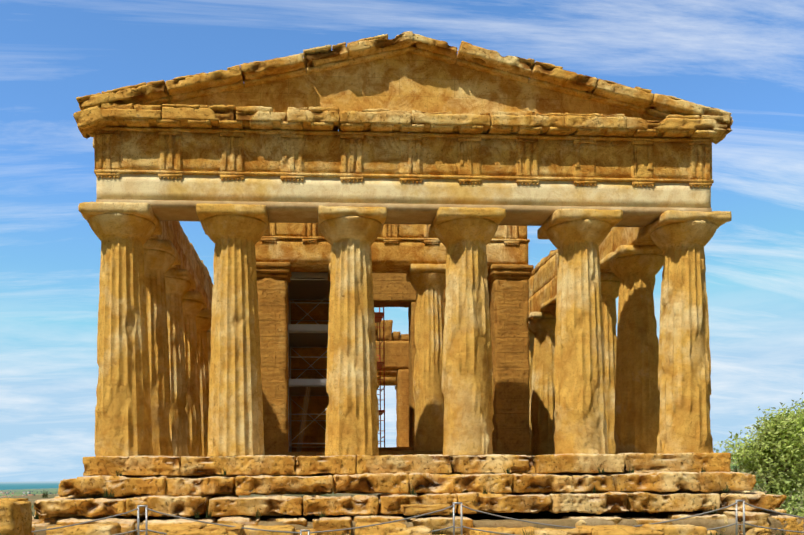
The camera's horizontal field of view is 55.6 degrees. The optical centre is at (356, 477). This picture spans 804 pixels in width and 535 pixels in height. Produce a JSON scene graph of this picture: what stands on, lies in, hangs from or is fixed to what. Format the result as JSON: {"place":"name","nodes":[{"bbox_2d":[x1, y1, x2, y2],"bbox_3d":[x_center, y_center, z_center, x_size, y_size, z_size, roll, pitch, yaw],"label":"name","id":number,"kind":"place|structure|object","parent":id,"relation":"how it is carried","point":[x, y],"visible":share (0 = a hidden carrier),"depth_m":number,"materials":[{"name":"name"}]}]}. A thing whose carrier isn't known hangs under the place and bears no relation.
{"place":"outdoors","nodes":[
{"label":"outdoors","id":0,"kind":"place"},
{"bbox_2d":[0,481,59,489],"bbox_3d":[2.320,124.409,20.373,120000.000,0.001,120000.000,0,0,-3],"label":"sea water","id":1,"kind":"structure","parent":0,"point":[23,485],"depth_m":17492.00,"materials":[{"name":"teal liquid"}]},
{"bbox_2d":[296,387,310,451],"bbox_3d":[-1.827,-2.031,26.390,0.535,2.377,0.200,0,0,-3],"label":"ladder","id":2,"kind":"object","parent":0,"point":[304,416],"visible":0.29,"depth_m":26.29,"materials":[{"name":"grey metal"}]},
{"bbox_2d":[0,455,803,521],"bbox_3d":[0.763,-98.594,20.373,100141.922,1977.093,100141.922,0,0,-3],"label":"terrain","id":3,"kind":"structure","parent":0,"point":[18,493],"depth_m":30.30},
{"bbox_2d":[0,456,743,496],"bbox_3d":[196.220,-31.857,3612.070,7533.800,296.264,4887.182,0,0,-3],"label":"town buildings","id":4,"kind":"structure","parent":3,"relation":"on","point":[2,492],"depth_m":3555.27,"materials":[{"name":"white"}]},
{"bbox_2d":[0,498,803,534],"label":"rubble blocks","id":5,"kind":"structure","parent":3,"relation":"on","point":[15,516],"depth_m":16.60,"materials":[{"name":"stone"}]},
{"bbox_2d":[32,465,802,534],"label":"grass tufts","id":6,"kind":"object","parent":3,"relation":"on","point":[321,514],"visible":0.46,"depth_m":18.23,"materials":[{"name":"green plant"}]},
{"bbox_2d":[32,453,803,534],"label":"stepped stone base","id":7,"kind":"object","parent":3,"relation":"on","point":[656,487],"visible":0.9,"depth_m":19.11,"materials":[{"name":"beige stone"}]},
{"bbox_2d":[256,262,533,456],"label":"cella walls","id":8,"kind":"structure","parent":7,"relation":"on","point":[508,287],"depth_m":25.02,"materials":[{"name":"stone"}]},
{"bbox_2d":[288,272,329,451],"bbox_3d":[-1.405,-4.459,27.463,2.240,7.220,3.230,0,0,-3],"label":"scaffolding","id":9,"kind":"object","parent":8,"relation":"on","point":[308,285],"visible":0.46,"depth_m":26.87,"materials":[{"name":"grey metal"}]},
{"bbox_2d":[374,307,384,446],"bbox_3d":[0.748,-4.491,31.854,0.720,6.614,1.848,0,0,-3],"label":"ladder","id":10,"kind":"object","parent":8,"relation":"on","point":[379,315],"visible":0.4,"depth_m":30.97,"materials":[{"name":"grey metal"}]},
{"bbox_2d":[328,263,445,450],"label":"pronaos columns","id":11,"kind":"structure","parent":8,"relation":"on","point":[428,282],"depth_m":24.99,"materials":[{"name":"beige stone"}]},
{"bbox_2d":[255,222,529,376],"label":"inner entablature","id":12,"kind":"structure","parent":11,"relation":"on","point":[395,248],"depth_m":24.82,"materials":[{"name":"beige stone"}]},
{"bbox_2d":[78,202,731,456],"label":"columns","id":13,"kind":"structure","parent":7,"relation":"on","point":[179,375],"depth_m":20.08,"materials":[{"name":"beige stone"}]},
{"bbox_2d":[94,127,713,385],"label":"entablature","id":14,"kind":"structure","parent":13,"relation":"on","point":[179,174],"depth_m":19.88,"materials":[{"name":"beige stone"}]},
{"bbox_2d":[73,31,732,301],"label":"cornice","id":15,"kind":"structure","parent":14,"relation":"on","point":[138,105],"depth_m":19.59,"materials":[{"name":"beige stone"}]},
{"bbox_2d":[161,53,663,128],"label":"pediment","id":16,"kind":"structure","parent":14,"relation":"on","point":[408,82],"depth_m":19.92,"materials":[{"name":"beige stone"}]},
{"bbox_2d":[137,500,744,534],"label":"fence posts","id":17,"kind":"object","parent":3,"relation":"on","point":[454,527],"visible":0.85,"depth_m":16.59,"materials":[{"name":"grey metal"}]},
{"bbox_2d":[713,392,803,510],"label":"olive leaves","id":18,"kind":"object","parent":3,"relation":"on","point":[781,435],"visible":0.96,"depth_m":27.97,"materials":[{"name":"green plant"}]},
{"bbox_2d":[758,472,803,516],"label":"shrubs","id":19,"kind":"object","parent":3,"relation":"on","point":[788,507],"visible":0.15,"depth_m":26.44,"materials":[{"name":"green plant"}]},
{"bbox_2d":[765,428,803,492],"bbox_3d":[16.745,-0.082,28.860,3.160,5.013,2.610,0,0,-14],"label":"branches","id":20,"kind":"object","parent":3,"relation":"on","point":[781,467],"visible":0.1,"depth_m":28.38,"materials":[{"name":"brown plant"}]},
{"bbox_2d":[0,0,803,481],"label":"sky","id":21,"kind":"structure","parent":0,"point":[744,59],"materials":[{"name":"blue"}]},
{"bbox_2d":[31,502,803,534],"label":"fence ropes","id":22,"kind":"object","parent":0,"point":[427,514],"visible":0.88,"depth_m":16.56,"materials":[{"name":"brown fabric"}]},
{"bbox_2d":[32,516,803,534],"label":"rocks","id":23,"kind":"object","parent":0,"point":[706,523],"depth_m":18.52,"materials":[{"name":"brown stone"}]}
]}

